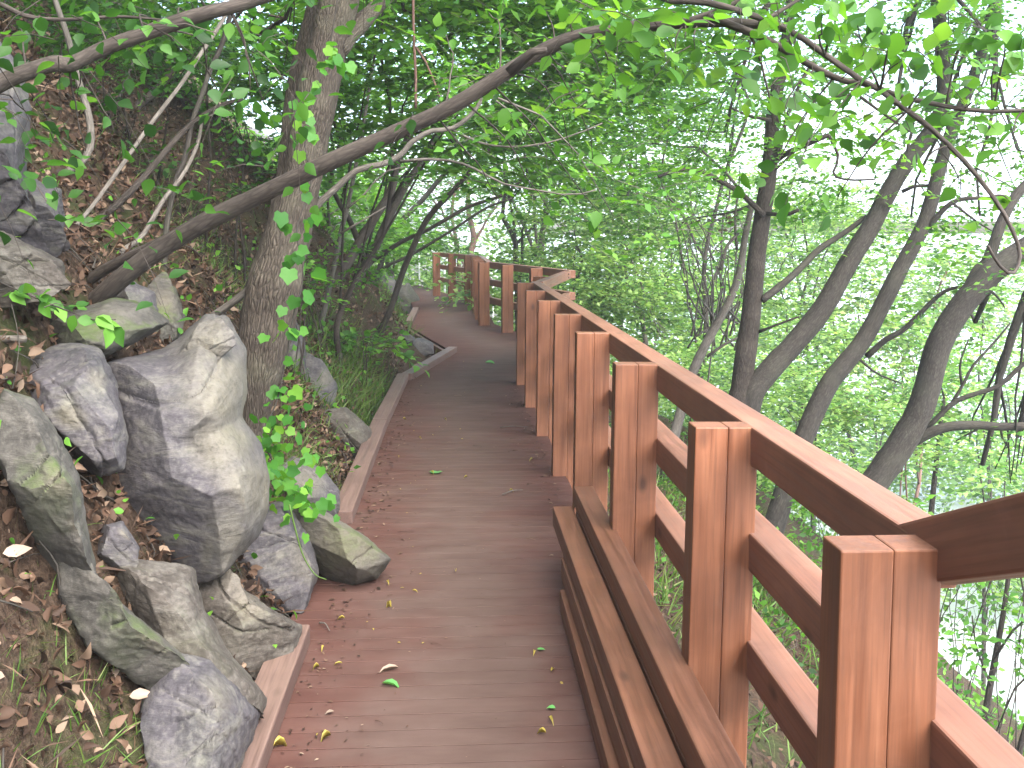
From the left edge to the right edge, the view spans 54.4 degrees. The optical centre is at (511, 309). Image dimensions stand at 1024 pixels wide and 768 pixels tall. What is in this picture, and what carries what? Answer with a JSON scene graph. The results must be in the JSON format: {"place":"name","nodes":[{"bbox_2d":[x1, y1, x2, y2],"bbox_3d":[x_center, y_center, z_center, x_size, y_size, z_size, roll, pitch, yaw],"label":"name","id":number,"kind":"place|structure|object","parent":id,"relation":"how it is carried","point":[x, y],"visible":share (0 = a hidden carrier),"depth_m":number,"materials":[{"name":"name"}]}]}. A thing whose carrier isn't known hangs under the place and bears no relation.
{"place":"outdoors","nodes":[
{"label":"outdoors","id":0,"kind":"place"},
{"bbox_2d":[0,0,1022,767],"bbox_3d":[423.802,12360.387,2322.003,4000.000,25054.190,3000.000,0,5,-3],"label":"ground","id":1,"kind":"structure","parent":0,"point":[32,644],"depth_m":4.37,"materials":[{"name":"soil"}]},
{"bbox_2d":[0,42,48,252],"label":"rock","id":2,"kind":"object","parent":1,"relation":"on","point":[14,199],"visible":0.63,"depth_m":3.40,"materials":[{"name":"grey stone"}]},
{"bbox_2d":[0,230,70,306],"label":"rock","id":3,"kind":"object","parent":1,"relation":"on","point":[47,272],"visible":0.85,"depth_m":3.15,"materials":[{"name":"stone"}]},
{"bbox_2d":[0,282,124,347],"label":"vine","id":4,"kind":"object","parent":3,"relation":"on","point":[107,324],"visible":0.92,"depth_m":3.10,"materials":[{"name":"green plant"}]},
{"bbox_2d":[0,389,95,571],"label":"rock","id":5,"kind":"object","parent":1,"relation":"on","point":[40,472],"visible":0.94,"depth_m":2.55,"materials":[{"name":"stone"}]},
{"bbox_2d":[27,179,69,256],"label":"rock","id":6,"kind":"object","parent":1,"relation":"on","point":[57,242],"visible":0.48,"depth_m":3.74,"materials":[{"name":"grey stone"}]},
{"bbox_2d":[29,343,128,476],"bbox_3d":[-1.383,0.318,3.185,0.309,0.406,0.528,-4,6,-39],"label":"rock","id":7,"kind":"object","parent":1,"relation":"on","point":[79,386],"visible":0.9,"depth_m":3.04,"materials":[{"name":"grey stone"}]},
{"bbox_2d":[0,0,185,170],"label":"sapling","id":8,"kind":"object","parent":1,"relation":"on","point":[59,11],"visible":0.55,"depth_m":4.95,"materials":[{"name":"green plant"}]},
{"bbox_2d":[0,0,201,100],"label":"shrub","id":9,"kind":"object","parent":1,"relation":"on","point":[61,39],"visible":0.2,"depth_m":6.36,"materials":[{"name":"green plant"}]},
{"bbox_2d":[9,9,196,125],"bbox_3d":[-2.781,-1.482,6.438,1.288,0.820,1.373,0,5,-3],"label":"shrub","id":10,"kind":"object","parent":1,"relation":"on","point":[64,53],"visible":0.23,"depth_m":6.48,"materials":[{"name":"green plant"}]},
{"bbox_2d":[49,298,168,357],"bbox_3d":[-1.474,0.092,3.640,0.520,0.260,0.496,3,6,36],"label":"rock","id":11,"kind":"object","parent":1,"relation":"on","point":[134,324],"visible":0.56,"depth_m":3.48,"materials":[{"name":"stone"}]},
{"bbox_2d":[78,72,182,163],"bbox_3d":[-2.586,-1.240,6.675,0.705,0.766,1.032,-3,5,-31],"label":"shrub","id":12,"kind":"object","parent":1,"relation":"on","point":[161,88],"visible":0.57,"depth_m":6.83,"materials":[{"name":"green plant"}]},
{"bbox_2d":[115,281,157,310],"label":"rock","id":13,"kind":"object","parent":1,"relation":"on","point":[137,292],"visible":0.14,"depth_m":4.28,"materials":[{"name":"grey stone"}]},
{"bbox_2d":[75,16,226,224],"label":"sapling","id":14,"kind":"object","parent":1,"relation":"on","point":[142,135],"visible":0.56,"depth_m":4.65,"materials":[{"name":"grey plant"}]},
{"bbox_2d":[20,0,296,109],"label":"sapling","id":15,"kind":"object","parent":1,"relation":"on","point":[131,67],"visible":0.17,"depth_m":7.33,"materials":[{"name":"green plant"}]},
{"bbox_2d":[20,0,301,109],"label":"sapling","id":16,"kind":"object","parent":1,"relation":"on","point":[275,31],"visible":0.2,"depth_m":7.76,"materials":[{"name":"green plant"}]},
{"bbox_2d":[119,123,202,252],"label":"sapling","id":17,"kind":"object","parent":1,"relation":"on","point":[144,232],"visible":0.67,"depth_m":4.94,"materials":[{"name":"grey plant"}]},
{"bbox_2d":[41,0,283,188],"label":"shrub","id":18,"kind":"object","parent":1,"relation":"on","point":[240,82],"visible":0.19,"depth_m":7.50,"materials":[{"name":"green plant"}]},
{"bbox_2d":[147,272,184,344],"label":"rock","id":19,"kind":"object","parent":1,"relation":"on","point":[172,305],"visible":0.34,"depth_m":4.66,"materials":[{"name":"stone"}]},
{"bbox_2d":[99,98,242,220],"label":"sapling","id":20,"kind":"object","parent":1,"relation":"on","point":[129,192],"visible":0.77,"depth_m":4.97,"materials":[{"name":"brown plant"}]},
{"bbox_2d":[63,0,303,248],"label":"shrub","id":21,"kind":"object","parent":1,"relation":"on","point":[191,51],"visible":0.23,"depth_m":7.06,"materials":[{"name":"green plant"}]},
{"bbox_2d":[0,1,372,767],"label":"twig litter","id":22,"kind":"object","parent":1,"relation":"on","point":[90,475],"visible":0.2,"depth_m":4.07,"materials":[{"name":"brown plant"}]},
{"bbox_2d":[107,314,269,583],"bbox_3d":[-1.215,0.482,3.693,0.654,0.899,1.103,0,5,-3],"label":"rock","id":23,"kind":"object","parent":1,"relation":"on","point":[195,471],"visible":0.87,"depth_m":3.29,"materials":[{"name":"grey stone"}]},
{"bbox_2d":[177,317,235,359],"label":"rock","id":24,"kind":"object","parent":23,"relation":"on","point":[215,336],"visible":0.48,"depth_m":3.51,"materials":[{"name":"grey stone"}]},
{"bbox_2d":[117,559,266,717],"bbox_3d":[-0.985,0.988,3.026,0.665,0.513,0.359,3,6,37],"label":"rock","id":25,"kind":"object","parent":1,"relation":"on","point":[164,599],"visible":0.74,"depth_m":2.85,"materials":[{"name":"stone"}]},
{"bbox_2d":[97,521,139,567],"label":"rock","id":26,"kind":"object","parent":25,"relation":"on","point":[118,547],"visible":0.98,"depth_m":2.91,"materials":[{"name":"grey stone"}]},
{"bbox_2d":[56,562,189,689],"bbox_3d":[-1.060,0.866,2.756,0.458,0.482,0.432,0,5,-3],"label":"rock","id":27,"kind":"object","parent":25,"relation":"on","point":[113,629],"visible":0.9,"depth_m":2.59,"materials":[{"name":"stone"}]},
{"bbox_2d":[140,652,259,767],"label":"rock","id":28,"kind":"object","parent":1,"relation":"on","point":[199,712],"visible":0.98,"depth_m":2.58,"materials":[{"name":"grey stone"}]},
{"bbox_2d":[129,0,318,270],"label":"sapling","id":29,"kind":"object","parent":1,"relation":"on","point":[201,93],"visible":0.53,"depth_m":5.15,"materials":[{"name":"green plant"}]},
{"bbox_2d":[47,0,403,198],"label":"tree","id":30,"kind":"object","parent":1,"relation":"on","point":[232,159],"visible":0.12,"depth_m":11.31,"materials":[{"name":"green plant"}]},
{"bbox_2d":[132,134,342,279],"bbox_3d":[-2.129,-0.660,7.317,1.438,1.277,1.282,-3,6,-36],"label":"shrub","id":31,"kind":"object","parent":1,"relation":"on","point":[174,163],"visible":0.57,"depth_m":7.18,"materials":[{"name":"green plant"}]},
{"bbox_2d":[198,569,302,681],"bbox_3d":[-0.955,1.106,3.562,0.390,0.473,0.477,0,5,-3],"label":"rock","id":32,"kind":"object","parent":1,"relation":"on","point":[252,629],"visible":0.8,"depth_m":3.38,"materials":[{"name":"stone"}]},
{"bbox_2d":[149,53,356,288],"bbox_3d":[-1.934,-0.947,7.505,1.456,1.971,1.562,2,5,20],"label":"shrub","id":33,"kind":"object","parent":1,"relation":"on","point":[264,87],"visible":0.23,"depth_m":7.51,"materials":[{"name":"green plant"}]},
{"bbox_2d":[0,0,535,333],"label":"leaning tree","id":34,"kind":"object","parent":1,"relation":"on","point":[198,20],"visible":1,"depth_m":3.17,"materials":[{"name":"green plant"}]},
{"bbox_2d":[239,501,318,614],"bbox_3d":[-0.989,1.036,4.211,0.349,0.459,0.564,0,5,-3],"label":"rock","id":35,"kind":"object","parent":1,"relation":"on","point":[285,571],"visible":0.83,"depth_m":4.01,"materials":[{"name":"grey stone"}]},
{"bbox_2d":[280,456,339,515],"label":"rock","id":36,"kind":"object","parent":1,"relation":"on","point":[324,485],"visible":0.34,"depth_m":5.10,"materials":[{"name":"grey stone"}]},
{"bbox_2d":[238,216,397,357],"bbox_3d":[-1.717,-0.195,9.076,1.241,1.302,1.351,1,5,14],"label":"shrub","id":37,"kind":"object","parent":1,"relation":"on","point":[359,251],"visible":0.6,"depth_m":9.11,"materials":[{"name":"green plant"}]},
{"bbox_2d":[306,352,337,406],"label":"rock","id":38,"kind":"object","parent":1,"relation":"on","point":[316,366],"visible":0.46,"depth_m":7.93,"materials":[{"name":"grey stone"}]},
{"bbox_2d":[294,259,351,380],"bbox_3d":[-1.453,0.088,7.122,0.588,0.909,0.807,-1,5,-13],"label":"shrub","id":39,"kind":"object","parent":1,"relation":"on","point":[311,262],"visible":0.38,"depth_m":7.05,"materials":[{"name":"green plant"}]},
{"bbox_2d":[60,0,586,437],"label":"tree","id":40,"kind":"object","parent":1,"relation":"on","point":[268,291],"visible":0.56,"depth_m":5.01,"materials":[{"name":"brown plant"}]},
{"bbox_2d":[249,0,356,543],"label":"climbing vine","id":41,"kind":"object","parent":40,"relation":"attached to","point":[285,480],"visible":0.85,"depth_m":4.40,"materials":[{"name":"green plant"}]},
{"bbox_2d":[412,0,439,108],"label":"liana","id":42,"kind":"object","parent":40,"relation":"hanging from","point":[415,47],"visible":0.94,"depth_m":5.99,"materials":[{"name":"brown plant"}]},
{"bbox_2d":[237,99,451,280],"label":"tree","id":43,"kind":"object","parent":1,"relation":"on","point":[401,228],"visible":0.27,"depth_m":17.01,"materials":[{"name":"green plant"}]},
{"bbox_2d":[320,407,371,456],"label":"rock","id":44,"kind":"object","parent":1,"relation":"on","point":[356,433],"visible":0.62,"depth_m":6.96,"materials":[{"name":"stone"}]},
{"bbox_2d":[321,319,411,386],"bbox_3d":[-1.421,0.409,9.539,0.940,0.655,0.950,0,5,-3],"label":"shrub","id":45,"kind":"object","parent":1,"relation":"on","point":[350,336],"visible":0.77,"depth_m":9.44,"materials":[{"name":"green plant"}]},
{"bbox_2d":[166,7,583,286],"bbox_3d":[-1.603,-1.979,12.373,4.226,4.271,5.972,2,5,23],"label":"tree","id":46,"kind":"object","parent":1,"relation":"on","point":[397,105],"visible":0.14,"depth_m":12.02,"materials":[{"name":"green plant"}]},
{"bbox_2d":[273,124,490,280],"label":"tree","id":47,"kind":"object","parent":1,"relation":"on","point":[409,205],"visible":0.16,"depth_m":24.62,"materials":[{"name":"green plant"}]},
{"bbox_2d":[359,342,429,382],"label":"shrub","id":48,"kind":"object","parent":1,"relation":"on","point":[407,355],"visible":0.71,"depth_m":10.44,"materials":[{"name":"green plant"}]},
{"bbox_2d":[264,9,537,288],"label":"leaning tree","id":49,"kind":"object","parent":1,"relation":"on","point":[375,218],"visible":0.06,"depth_m":11.66,"materials":[{"name":"green plant"}]},
{"bbox_2d":[297,0,505,332],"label":"sapling","id":50,"kind":"object","parent":1,"relation":"on","point":[455,20],"visible":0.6,"depth_m":6.97,"materials":[{"name":"green plant"}]},
{"bbox_2d":[397,283,419,313],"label":"rock","id":51,"kind":"object","parent":1,"relation":"on","point":[408,295],"visible":0.34,"depth_m":21.58,"materials":[{"name":"stone"}]},
{"bbox_2d":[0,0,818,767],"bbox_3d":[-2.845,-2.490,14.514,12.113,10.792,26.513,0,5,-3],"label":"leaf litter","id":52,"kind":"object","parent":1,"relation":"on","point":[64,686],"visible":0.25,"depth_m":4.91,"materials":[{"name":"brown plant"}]},
{"bbox_2d":[241,285,600,767],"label":"boardwalk","id":53,"kind":"structure","parent":1,"relation":"on","point":[483,695],"depth_m":4.12,"materials":[{"name":"wood"}]},
{"bbox_2d":[292,500,390,584],"bbox_3d":[-0.797,1.032,4.424,0.548,0.420,0.361,1,5,18],"label":"rock","id":54,"kind":"object","parent":53,"relation":"on","point":[346,553],"visible":0.86,"depth_m":4.26,"materials":[{"name":"stone"}]},
{"bbox_2d":[281,346,565,767],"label":"deck debris","id":55,"kind":"object","parent":53,"relation":"on","point":[379,463],"visible":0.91,"depth_m":5.45,"materials":[{"name":"brown plant"}]},
{"bbox_2d":[432,252,478,302],"bbox_3d":[-1.275,-0.575,22.152,0.251,1.349,3.212,-2,5,-18],"label":"railing","id":56,"kind":"object","parent":53,"relation":"attached to","point":[453,268],"visible":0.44,"depth_m":22.33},
{"bbox_2d":[471,256,492,318],"bbox_3d":[-0.597,-0.287,18.583,0.276,1.350,4.100,0,5,-4],"label":"railing","id":57,"kind":"object","parent":53,"relation":"attached to","point":[475,260],"visible":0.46,"depth_m":18.23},
{"bbox_2d":[478,262,574,332],"bbox_3d":[0.110,0.017,14.781,0.346,1.350,3.619,-1,5,-18],"label":"railing","id":58,"kind":"object","parent":53,"relation":"attached to","point":[506,284],"visible":0.53,"depth_m":15.07,"materials":[{"name":"wood"}]},
{"bbox_2d":[533,271,570,299],"bbox_3d":[0.427,0.263,11.665,0.243,1.344,2.717,1,5,10],"label":"railing","id":59,"kind":"object","parent":53,"relation":"attached to","point":[555,279],"visible":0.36,"depth_m":11.41,"materials":[{"name":"brown wood"}]},
{"bbox_2d":[560,590,619,767],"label":"timber beam","id":60,"kind":"structure","parent":53,"relation":"on","point":[603,743],"depth_m":3.18,"materials":[{"name":"wood"}]},
{"bbox_2d":[561,558,633,767],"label":"timber beam","id":61,"kind":"structure","parent":60,"relation":"on","point":[623,756],"depth_m":3.11,"materials":[{"name":"wood"}]},
{"bbox_2d":[553,506,682,767],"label":"timber beam","id":62,"kind":"structure","parent":61,"relation":"on","point":[649,742],"depth_m":3.00,"materials":[{"name":"wood"}]},
{"bbox_2d":[516,281,1023,767],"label":"railing","id":63,"kind":"object","parent":53,"relation":"attached to","point":[861,608],"visible":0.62,"depth_m":2.66,"materials":[{"name":"wood"}]},
{"bbox_2d":[899,492,1023,584],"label":"stair handrail","id":64,"kind":"object","parent":63,"relation":"on","point":[981,542],"visible":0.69,"depth_m":1.52,"materials":[{"name":"wood"}]},
{"bbox_3d":[0.412,1.271,2.940,0.090,0.088,2.800,0,5,-3],"label":"timber beam","id":65,"kind":"object","parent":53,"relation":"on","visible":0},
{"bbox_3d":[0.417,1.175,2.982,0.090,0.088,2.900,0,5,-3],"label":"timber beam","id":66,"kind":"object","parent":65,"relation":"on","visible":0},
{"bbox_2d":[576,511,687,767],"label":"timber beam","id":67,"kind":"structure","parent":66,"relation":"on","point":[667,724],"depth_m":2.98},
{"bbox_2d":[574,486,744,767],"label":"timber beam","id":68,"kind":"structure","parent":67,"relation":"on","point":[701,736],"depth_m":2.82,"materials":[{"name":"wood"}]},
{"bbox_2d":[368,111,561,294],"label":"tree","id":69,"kind":"object","parent":1,"relation":"on","point":[469,223],"visible":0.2,"depth_m":30.12,"materials":[{"name":"green plant"}]},
{"bbox_2d":[210,28,741,315],"bbox_3d":[-0.122,-0.717,5.606,2.808,1.745,1.531,1,5,11],"label":"sapling","id":70,"kind":"object","parent":1,"relation":"on","point":[322,200],"visible":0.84,"depth_m":5.37,"materials":[{"name":"green plant"}]},
{"bbox_2d":[369,152,638,280],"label":"leaning tree","id":71,"kind":"object","parent":1,"relation":"on","point":[442,235],"visible":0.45,"depth_m":12.48,"materials":[{"name":"green plant"}]},
{"bbox_2d":[355,12,653,288],"bbox_3d":[-0.537,-1.809,10.720,3.055,3.407,4.290,-3,5,-31],"label":"leaning tree","id":72,"kind":"object","parent":1,"relation":"on","point":[397,200],"visible":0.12,"depth_m":12.14,"materials":[{"name":"green plant"}]},
{"bbox_2d":[212,0,803,365],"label":"tree","id":73,"kind":"object","parent":1,"relation":"on","point":[537,21],"visible":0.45,"depth_m":8.11,"materials":[{"name":"green plant"}]},
{"bbox_2d":[0,20,1023,767],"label":"grass","id":74,"kind":"structure","parent":1,"relation":"on","point":[380,388],"depth_m":6.80,"materials":[{"name":"green plant"}]},
{"bbox_2d":[0,3,1023,749],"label":"ground cover","id":75,"kind":"object","parent":1,"relation":"on","point":[254,555],"visible":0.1,"depth_m":8.21,"materials":[{"name":"green plant"}]},
{"bbox_2d":[374,82,658,283],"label":"leaning tree","id":76,"kind":"object","parent":1,"relation":"on","point":[425,196],"visible":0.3,"depth_m":10.04,"materials":[{"name":"green plant"}]},
{"bbox_2d":[372,99,670,263],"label":"leaning tree","id":77,"kind":"object","parent":1,"relation":"on","point":[412,236],"visible":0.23,"depth_m":11.63,"materials":[{"name":"green plant"}]},
{"bbox_2d":[343,3,720,262],"bbox_3d":[0.140,-3.082,25.192,10.030,9.766,7.668,4,6,41],"label":"tree","id":78,"kind":"object","parent":1,"relation":"on","point":[529,238],"visible":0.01,"depth_m":25.04,"materials":[{"name":"green plant"}]},
{"bbox_2d":[400,99,680,330],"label":"tree","id":79,"kind":"object","parent":1,"relation":"on","point":[513,236],"visible":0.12,"depth_m":19.35,"materials":[{"name":"green plant"}]},
{"bbox_2d":[85,0,1023,303],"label":"leaning tree","id":80,"kind":"object","parent":1,"relation":"on","point":[667,22],"visible":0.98,"depth_m":3.05,"materials":[{"name":"green plant"}]},
{"bbox_2d":[377,16,736,335],"bbox_3d":[0.145,-1.013,9.940,2.296,3.090,4.287,-2,5,-26],"label":"leaning tree","id":81,"kind":"object","parent":1,"relation":"on","point":[410,253],"visible":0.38,"depth_m":8.93,"materials":[{"name":"green plant"}]},
{"bbox_2d":[483,172,732,349],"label":"tree","id":82,"kind":"object","parent":1,"relation":"on","point":[607,270],"visible":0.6,"depth_m":15.70,"materials":[{"name":"green plant"}]},
{"bbox_2d":[459,136,801,331],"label":"tree","id":83,"kind":"object","parent":1,"relation":"on","point":[479,222],"visible":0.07,"depth_m":31.23,"materials":[{"name":"green plant"}]},
{"bbox_2d":[522,48,798,386],"bbox_3d":[2.481,-1.183,16.936,5.070,6.890,7.663,0,5,-3],"label":"tree","id":84,"kind":"object","parent":1,"relation":"on","point":[625,315],"visible":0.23,"depth_m":16.21,"materials":[{"name":"green plant"}]},
{"bbox_2d":[468,0,862,421],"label":"tree","id":85,"kind":"object","parent":1,"relation":"on","point":[704,96],"visible":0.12,"depth_m":14.78,"materials":[{"name":"green plant"}]},
{"bbox_2d":[337,172,1023,633],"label":"distant woods","id":86,"kind":"object","parent":1,"relation":"on","point":[941,486],"visible":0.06,"depth_m":31.59,"materials":[{"name":"green plant"}]},
{"bbox_2d":[552,75,811,486],"bbox_3d":[1.712,-0.268,10.518,2.924,4.372,2.202,3,5,33],"label":"slim tree","id":87,"kind":"object","parent":1,"relation":"on","point":[694,368],"visible":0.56,"depth_m":10.02,"materials":[{"name":"green plant"}]},
{"bbox_2d":[670,192,772,381],"bbox_3d":[2.329,0.254,11.075,1.187,3.194,1.023,1,5,8],"label":"dry shrub","id":88,"kind":"object","parent":1,"relation":"on","point":[712,314],"visible":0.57,"depth_m":10.94,"materials":[{"name":"brown plant"}]},
{"bbox_2d":[588,116,860,380],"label":"tree","id":89,"kind":"object","parent":1,"relation":"on","point":[691,257],"visible":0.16,"depth_m":21.17,"materials":[{"name":"green plant"}]},
{"bbox_2d":[553,0,957,403],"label":"tree","id":90,"kind":"object","parent":1,"relation":"on","point":[750,330],"visible":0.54,"depth_m":9.02,"materials":[{"name":"green plant"}]},
{"bbox_2d":[753,526,822,595],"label":"shrub","id":91,"kind":"object","parent":1,"relation":"on","point":[809,549],"visible":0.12,"depth_m":6.93,"materials":[{"name":"green plant"}]},
{"bbox_2d":[618,326,992,522],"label":"tree","id":92,"kind":"object","parent":1,"relation":"on","point":[799,393],"visible":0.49,"depth_m":11.99,"materials":[{"name":"green plant"}]},
{"bbox_2d":[701,154,950,531],"bbox_3d":[5.529,1.089,18.180,4.472,7.863,8.488,1,5,17],"label":"tree","id":93,"kind":"object","parent":1,"relation":"on","point":[809,248],"visible":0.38,"depth_m":17.69,"materials":[{"name":"green plant"}]},
{"bbox_2d":[669,172,1023,471],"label":"tree","id":94,"kind":"object","parent":1,"relation":"on","point":[928,281],"visible":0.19,"depth_m":29.41,"materials":[{"name":"green plant"}]},
{"bbox_2d":[746,0,1023,412],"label":"tree","id":95,"kind":"object","parent":1,"relation":"on","point":[775,363],"visible":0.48,"depth_m":8.93,"materials":[{"name":"green plant"}]},
{"bbox_2d":[761,222,1023,503],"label":"tree","id":96,"kind":"object","parent":1,"relation":"on","point":[903,344],"visible":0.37,"depth_m":15.51,"materials":[{"name":"green plant"}]},
{"bbox_2d":[765,0,1023,533],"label":"tree","id":97,"kind":"object","parent":1,"relation":"on","point":[843,365],"visible":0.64,"depth_m":8.73,"materials":[{"name":"grey plant"}]},
{"bbox_2d":[859,328,1023,515],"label":"slim tree","id":98,"kind":"object","parent":1,"relation":"on","point":[934,482],"visible":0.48,"depth_m":11.95,"materials":[{"name":"green plant"}]},
{"bbox_2d":[863,68,1023,488],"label":"tree","id":99,"kind":"object","parent":1,"relation":"on","point":[914,428],"visible":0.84,"depth_m":7.81,"materials":[{"name":"grey plant"}]},
{"bbox_2d":[881,249,1023,690],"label":"tree","id":100,"kind":"object","parent":1,"relation":"on","point":[967,463],"visible":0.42,"depth_m":11.85,"materials":[{"name":"green plant"}]},
{"bbox_2d":[941,661,1005,721],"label":"shrub","id":101,"kind":"object","parent":1,"relation":"on","point":[966,692],"visible":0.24,"depth_m":5.05,"materials":[{"name":"green plant"}]},
{"bbox_2d":[937,577,1023,720],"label":"slim tree","id":102,"kind":"object","parent":1,"relation":"on","point":[1003,608],"visible":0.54,"depth_m":6.62,"materials":[{"name":"green plant"}]},
{"bbox_2d":[939,612,1023,754],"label":"slim tree","id":103,"kind":"object","parent":1,"relation":"on","point":[1020,744],"visible":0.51,"depth_m":6.43,"materials":[{"name":"green plant"}]},
{"bbox_2d":[942,577,1022,705],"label":"shrub","id":104,"kind":"object","parent":1,"relation":"on","point":[999,586],"visible":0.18,"depth_m":7.35,"materials":[{"name":"green plant"}]},
{"bbox_2d":[991,589,1023,748],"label":"shrub","id":105,"kind":"object","parent":1,"relation":"on","point":[1015,703],"visible":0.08,"depth_m":7.54,"materials":[{"name":"brown plant"}]},
{"bbox_2d":[160,0,1023,233],"label":"sky","id":106,"kind":"structure","parent":0,"point":[863,174],"materials":[{"name":"white"}]},
{"bbox_2d":[458,234,1023,723],"bbox_3d":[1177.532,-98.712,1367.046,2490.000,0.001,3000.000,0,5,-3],"label":"river","id":107,"kind":"structure","parent":0,"point":[1006,662],"depth_m":42.93,"materials":[{"name":"grey liquid"}]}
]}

